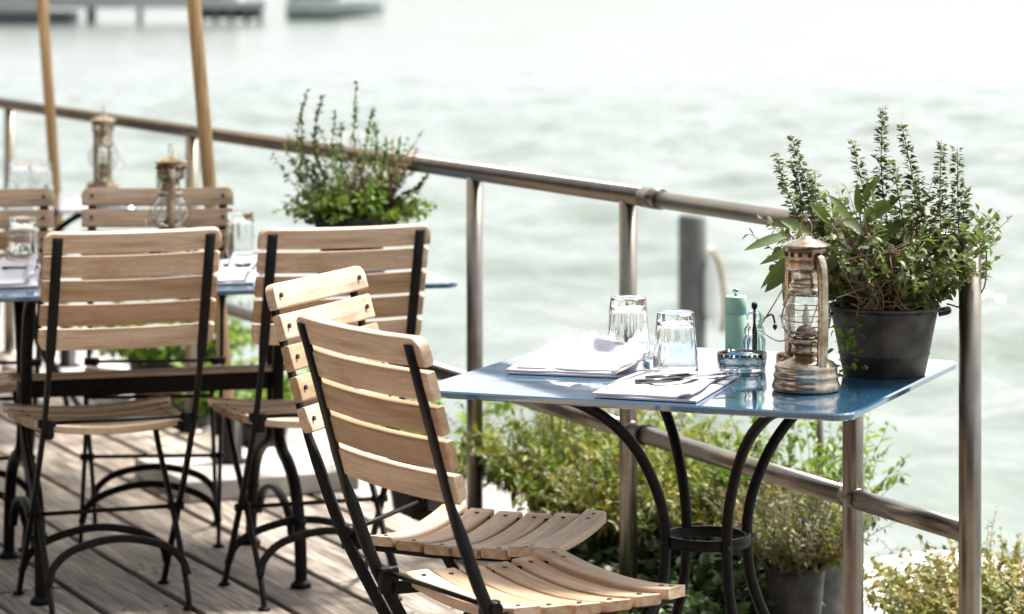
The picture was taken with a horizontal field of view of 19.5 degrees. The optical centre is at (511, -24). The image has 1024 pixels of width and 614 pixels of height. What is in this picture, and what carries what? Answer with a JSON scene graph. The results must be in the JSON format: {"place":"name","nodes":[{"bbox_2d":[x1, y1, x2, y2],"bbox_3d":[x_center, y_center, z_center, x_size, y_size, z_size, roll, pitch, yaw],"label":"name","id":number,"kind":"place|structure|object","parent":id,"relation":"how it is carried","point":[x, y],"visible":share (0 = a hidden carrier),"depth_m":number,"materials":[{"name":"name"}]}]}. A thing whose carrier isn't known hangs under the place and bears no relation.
{"place":"outdoors","nodes":[
{"label":"outdoors","id":0,"kind":"place"},
{"bbox_2d":[0,344,495,613],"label":"deck","id":1,"kind":"structure","parent":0,"point":[118,578],"depth_m":7.63,"materials":[{"name":"brown wood"}]},
{"bbox_2d":[0,188,54,550],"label":"folding chair","id":2,"kind":"object","parent":1,"relation":"on","point":[43,199],"visible":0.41,"depth_m":8.11,"materials":[{"name":"wood"}]},
{"bbox_2d":[1,0,129,372],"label":"patio umbrella","id":3,"kind":"object","parent":1,"relation":"on","point":[67,361],"visible":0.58,"depth_m":10.88,"materials":[{"name":"brown wood"}]},
{"bbox_2d":[0,192,136,405],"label":"cafe table","id":4,"kind":"object","parent":1,"relation":"on","point":[60,197],"visible":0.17,"depth_m":9.82,"materials":[{"name":"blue metal"}]},
{"bbox_2d":[7,161,29,188],"bbox_3d":[-1.675,0.689,10.150,0.085,0.119,0.085,0,0,-31],"label":"tumbler","id":5,"kind":"object","parent":4,"relation":"on","point":[18,176],"visible":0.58,"depth_m":10.12,"materials":[{"name":"clear glass"}]},
{"bbox_2d":[28,162,52,190],"bbox_3d":[-1.590,0.689,10.060,0.085,0.119,0.085,0,0,-21],"label":"tumbler","id":6,"kind":"object","parent":4,"relation":"on","point":[40,174],"visible":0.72,"depth_m":10.03,"materials":[{"name":"clear glass"}]},
{"bbox_2d":[58,196,87,213],"bbox_3d":[-1.392,0.728,9.555,0.122,0.039,0.314,0,0,-9],"label":"napkin","id":7,"kind":"object","parent":4,"relation":"on","point":[73,205],"visible":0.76,"depth_m":9.45,"materials":[{"name":"fabric"}]},
{"bbox_2d":[86,106,125,187],"bbox_3d":[-1.384,0.593,10.100,0.126,0.311,0.132,0,0,18],"label":"storm lantern","id":8,"kind":"object","parent":4,"relation":"on","point":[103,159],"visible":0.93,"depth_m":10.07,"materials":[{"name":"metal"}]},
{"bbox_2d":[156,170,160,187],"bbox_3d":[-1.165,0.680,9.950,0.042,0.138,0.042,0,0,0],"label":"pepper mill","id":9,"kind":"object","parent":4,"relation":"on","point":[158,183],"visible":0.01,"depth_m":9.93,"materials":[{"name":"green ceramic"}]},
{"bbox_2d":[3,227,221,613],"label":"folding chair","id":10,"kind":"object","parent":1,"relation":"on","point":[155,414],"visible":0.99,"depth_m":6.89,"materials":[{"name":"wood"}]},
{"bbox_2d":[78,187,233,547],"bbox_3d":[-0.953,1.032,7.921,0.415,0.908,0.555,0,0,-4],"label":"folding chair","id":11,"kind":"object","parent":1,"relation":"on","point":[93,216],"visible":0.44,"depth_m":8.03,"materials":[{"name":"wood"}]},
{"bbox_2d":[0,253,457,604],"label":"cafe table","id":12,"kind":"object","parent":1,"relation":"on","point":[30,385],"visible":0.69,"depth_m":7.39,"materials":[{"name":"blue metal"}]},
{"bbox_2d":[0,252,39,287],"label":"napkin","id":13,"kind":"object","parent":12,"relation":"on","point":[28,276],"visible":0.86,"depth_m":7.30,"materials":[{"name":"fabric"}]},
{"bbox_2d":[2,265,41,269],"bbox_3d":[-1.161,0.720,7.396,0.206,0.008,0.018,0,0,-20],"label":"knife","id":14,"kind":"object","parent":13,"relation":"on","point":[15,267],"visible":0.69,"depth_m":7.37,"materials":[{"name":"metal"}]},
{"bbox_2d":[6,216,38,262],"bbox_3d":[-1.280,0.689,7.800,0.085,0.119,0.085,0,0,-4],"label":"tumbler","id":15,"kind":"object","parent":12,"relation":"on","point":[22,243],"visible":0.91,"depth_m":7.77,"materials":[{"name":"clear glass"}]},
{"bbox_2d":[145,143,192,253],"bbox_3d":[-0.896,0.593,7.819,0.126,0.311,0.132,0,0,-10],"label":"storm lantern","id":16,"kind":"object","parent":12,"relation":"on","point":[170,210],"visible":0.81,"depth_m":7.79,"materials":[{"name":"metal"}]},
{"bbox_2d":[213,249,263,284],"bbox_3d":[-0.700,0.721,7.520,0.139,0.054,0.594,0,0,-2],"label":"napkin","id":17,"kind":"object","parent":12,"relation":"on","point":[230,273],"visible":0.77,"depth_m":7.37,"materials":[{"name":"fabric"}]},
{"bbox_2d":[223,262,256,266],"bbox_3d":[-0.629,0.720,7.477,0.206,0.008,0.017,0,0,-30],"label":"knife","id":18,"kind":"object","parent":17,"relation":"on","point":[240,264],"visible":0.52,"depth_m":7.44,"materials":[{"name":"metal"}]},
{"bbox_2d":[224,211,255,257],"bbox_3d":[-0.725,0.689,7.960,0.085,0.119,0.085,0,0,-37],"label":"tumbler","id":19,"kind":"object","parent":12,"relation":"on","point":[240,239],"visible":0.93,"depth_m":7.93,"materials":[{"name":"clear glass"}]},
{"bbox_2d":[270,81,436,251],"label":"potted herbs","id":20,"kind":"object","parent":12,"relation":"on","point":[372,203],"visible":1,"depth_m":7.96,"materials":[{"name":"plant"}]},
{"bbox_2d":[135,0,358,502],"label":"patio umbrella","id":21,"kind":"object","parent":1,"relation":"on","point":[272,470],"visible":0.53,"depth_m":8.73,"materials":[{"name":"brown wood"}]},
{"bbox_2d":[208,223,430,610],"bbox_3d":[-0.472,1.032,7.161,0.415,0.908,0.555,0,0,-20],"label":"folding chair","id":22,"kind":"object","parent":1,"relation":"on","point":[257,414],"visible":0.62,"depth_m":6.98,"materials":[{"name":"wood"}]},
{"bbox_2d":[265,266,605,613],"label":"folding chair","id":23,"kind":"object","parent":1,"relation":"on","point":[502,536],"visible":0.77,"depth_m":5.64,"materials":[{"name":"wood"}]},
{"bbox_2d":[0,98,980,613],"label":"steel railing","id":24,"kind":"object","parent":1,"relation":"on","point":[852,496],"visible":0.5,"depth_m":6.86,"materials":[{"name":"metal"}]},
{"bbox_2d":[296,314,684,613],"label":"folding chair","id":25,"kind":"object","parent":1,"relation":"on","point":[551,581],"visible":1,"depth_m":5.01,"materials":[{"name":"brown wood"}]},
{"bbox_2d":[438,345,955,613],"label":"cafe table","id":26,"kind":"object","parent":1,"relation":"on","point":[756,394],"visible":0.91,"depth_m":5.51,"materials":[{"name":"blue metal"}]},
{"bbox_2d":[505,331,649,377],"bbox_3d":[0.157,0.721,5.776,0.263,0.054,0.425,0,0,12],"label":"napkin","id":27,"kind":"object","parent":26,"relation":"on","point":[592,354],"visible":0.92,"depth_m":5.69,"materials":[{"name":"fabric"}]},
{"bbox_2d":[610,351,653,372],"bbox_3d":[0.229,0.718,5.550,0.023,0.009,0.186,0,4,28],"label":"fork","id":28,"kind":"object","parent":27,"relation":"on","point":[632,364],"visible":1,"depth_m":5.54,"materials":[{"name":"silver metal"}]},
{"bbox_2d":[607,295,649,357],"bbox_3d":[0.227,0.685,5.820,0.085,0.119,0.085,0,0,-19],"label":"tumbler","id":29,"kind":"object","parent":26,"relation":"on","point":[628,320],"visible":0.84,"depth_m":5.79,"materials":[{"name":"clear glass"}]},
{"bbox_2d":[591,369,738,402],"bbox_3d":[0.280,0.737,5.425,0.196,0.022,0.351,0,0,17],"label":"napkin","id":30,"kind":"object","parent":26,"relation":"on","point":[692,390],"visible":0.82,"depth_m":5.32,"materials":[{"name":"paper"}]},
{"bbox_2d":[603,364,668,384],"bbox_3d":[0.224,0.722,5.402,0.023,0.009,0.186,0,3,38],"label":"fork","id":31,"kind":"object","parent":30,"relation":"on","point":[654,370],"visible":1,"depth_m":5.41,"materials":[{"name":"silver metal"}]},
{"bbox_2d":[635,375,734,384],"bbox_3d":[0.315,0.728,5.404,0.206,0.008,0.017,0,0,-28],"label":"knife","id":32,"kind":"object","parent":30,"relation":"on","point":[655,380],"visible":1,"depth_m":5.38,"materials":[{"name":"metal"}]},
{"bbox_2d":[645,370,739,378],"bbox_3d":[0.333,0.728,5.458,0.206,0.008,0.017,0,0,-32],"label":"knife","id":33,"kind":"object","parent":30,"relation":"on","point":[682,375],"visible":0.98,"depth_m":5.44,"materials":[{"name":"metal"}]},
{"bbox_2d":[653,309,697,371],"bbox_3d":[0.307,0.689,5.600,0.085,0.119,0.085,0,0,-9],"label":"tumbler","id":34,"kind":"object","parent":26,"relation":"on","point":[675,346],"visible":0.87,"depth_m":5.57,"materials":[{"name":"clear glass"}]},
{"bbox_2d":[725,288,746,349],"bbox_3d":[0.438,0.680,5.835,0.042,0.138,0.042,0,0,0],"label":"pepper mill","id":35,"kind":"object","parent":26,"relation":"on","point":[735,313],"visible":0.84,"depth_m":5.82,"materials":[{"name":"green ceramic"}]},
{"bbox_2d":[717,349,766,372],"bbox_3d":[0.437,0.732,5.665,0.095,0.034,0.094,0,0,0],"label":"glass dish","id":36,"kind":"object","parent":26,"relation":"on","point":[747,361],"visible":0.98,"depth_m":5.63,"materials":[{"name":"clear glass"}]},
{"bbox_2d":[743,302,776,351],"bbox_3d":[0.477,0.688,5.742,0.062,0.122,0.042,0,0,18],"label":"salt mill","id":37,"kind":"object","parent":26,"relation":"on","point":[754,338],"visible":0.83,"depth_m":5.73,"materials":[{"name":"clear glass"}]},
{"bbox_2d":[758,218,839,394],"bbox_3d":[0.531,0.593,5.394,0.126,0.311,0.132,0,0,-30],"label":"storm lantern","id":38,"kind":"object","parent":26,"relation":"on","point":[804,365],"visible":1,"depth_m":5.36,"materials":[{"name":"metal"}]},
{"bbox_2d":[742,105,1011,378],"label":"potted herbs","id":39,"kind":"object","parent":26,"relation":"on","point":[885,307],"visible":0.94,"depth_m":5.56,"materials":[{"name":"plant"}]},
{"bbox_2d":[0,302,885,613],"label":"quay ledge","id":40,"kind":"object","parent":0,"point":[494,500],"depth_m":9.92,"materials":[{"name":"concrete"}]},
{"bbox_2d":[77,294,257,427],"bbox_3d":[-1.210,1.324,10.560,0.730,0.520,0.635,0,0,-29],"label":"shrub","id":41,"kind":"object","parent":40,"relation":"on","point":[178,352],"visible":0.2,"depth_m":10.43,"materials":[{"name":"green plant"}]},
{"bbox_2d":[158,338,309,448],"bbox_3d":[-0.883,1.395,9.996,0.643,0.377,0.615,0,0,0],"label":"shrub","id":42,"kind":"object","parent":40,"relation":"on","point":[245,394],"visible":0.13,"depth_m":9.92,"materials":[{"name":"green plant"}]},
{"bbox_2d":[352,387,514,520],"bbox_3d":[-0.274,1.345,8.698,0.599,0.478,0.577,0,0,0],"label":"shrub","id":43,"kind":"object","parent":40,"relation":"on","point":[399,499],"visible":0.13,"depth_m":8.56,"materials":[{"name":"green plant"}]},
{"bbox_2d":[432,401,748,513],"bbox_3d":[0.203,1.288,7.732,0.858,0.592,0.814,0,0,0],"label":"shrub","id":44,"kind":"object","parent":40,"relation":"on","point":[513,467],"visible":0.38,"depth_m":7.65,"materials":[{"name":"green plant"}]},
{"bbox_2d":[484,474,739,576],"bbox_3d":[0.250,1.405,7.401,0.689,0.358,0.707,0,0,0],"label":"shrub","id":45,"kind":"object","parent":40,"relation":"on","point":[598,551],"visible":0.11,"depth_m":7.21,"materials":[{"name":"green plant"}]},
{"bbox_2d":[502,411,816,576],"bbox_3d":[0.391,1.327,7.311,0.834,0.514,0.840,0,0,0],"label":"shrub","id":46,"kind":"object","parent":40,"relation":"on","point":[580,494],"visible":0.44,"depth_m":7.18,"materials":[{"name":"green plant"}]},
{"bbox_2d":[586,512,825,613],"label":"shrub","id":47,"kind":"object","parent":40,"relation":"on","point":[705,594],"visible":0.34,"depth_m":6.89,"materials":[{"name":"green plant"}]},
{"bbox_2d":[677,411,911,613],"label":"shrub","id":48,"kind":"object","parent":40,"relation":"on","point":[832,595],"visible":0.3,"depth_m":7.07,"materials":[{"name":"green plant"}]},
{"bbox_2d":[694,462,895,613],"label":"potted thyme","id":49,"kind":"object","parent":40,"relation":"on","point":[798,560],"visible":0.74,"depth_m":6.74,"materials":[{"name":"plant"}]},
{"bbox_2d":[816,420,826,521],"bbox_3d":[0.743,1.224,7.135,0.063,0.721,0.016,0,0,-41],"label":"thin rod","id":50,"kind":"object","parent":40,"relation":"on","point":[819,434],"depth_m":7.12,"materials":[{"name":"metal"}]},
{"bbox_2d":[864,508,1023,613],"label":"shrub","id":51,"kind":"object","parent":40,"relation":"on","point":[1000,594],"visible":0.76,"depth_m":6.50,"materials":[{"name":"green plant"}]},
{"bbox_2d":[0,0,1023,564],"bbox_3d":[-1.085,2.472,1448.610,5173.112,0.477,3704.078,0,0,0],"label":"water","id":52,"kind":"structure","parent":0,"point":[712,98],"depth_m":48.50,"materials":[{"name":"grey liquid"}]},
{"bbox_2d":[0,6,78,24],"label":"barge","id":53,"kind":"object","parent":52,"relation":"on","point":[18,15],"visible":0.76,"depth_m":152.90},
{"bbox_2d":[0,0,272,23],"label":"jetty","id":54,"kind":"object","parent":52,"relation":"in","point":[232,10],"visible":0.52,"depth_m":155.50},
{"bbox_2d":[285,0,383,18],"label":"ship","id":55,"kind":"object","parent":52,"relation":"on","point":[317,9],"visible":1,"depth_m":171.15},
{"bbox_2d":[678,214,725,347],"bbox_3d":[1.038,2.051,16.471,0.270,1.465,0.170,0,0,35],"label":"mooring pile","id":56,"kind":"object","parent":52,"relation":"in","point":[698,271],"visible":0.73,"depth_m":16.43,"materials":[{"name":"wood"}]},
{"bbox_2d":[864,551,1023,613],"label":"moored boat","id":57,"kind":"object","parent":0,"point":[889,560],"visible":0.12,"depth_m":9.12,"materials":[{"name":"white"}]}
]}

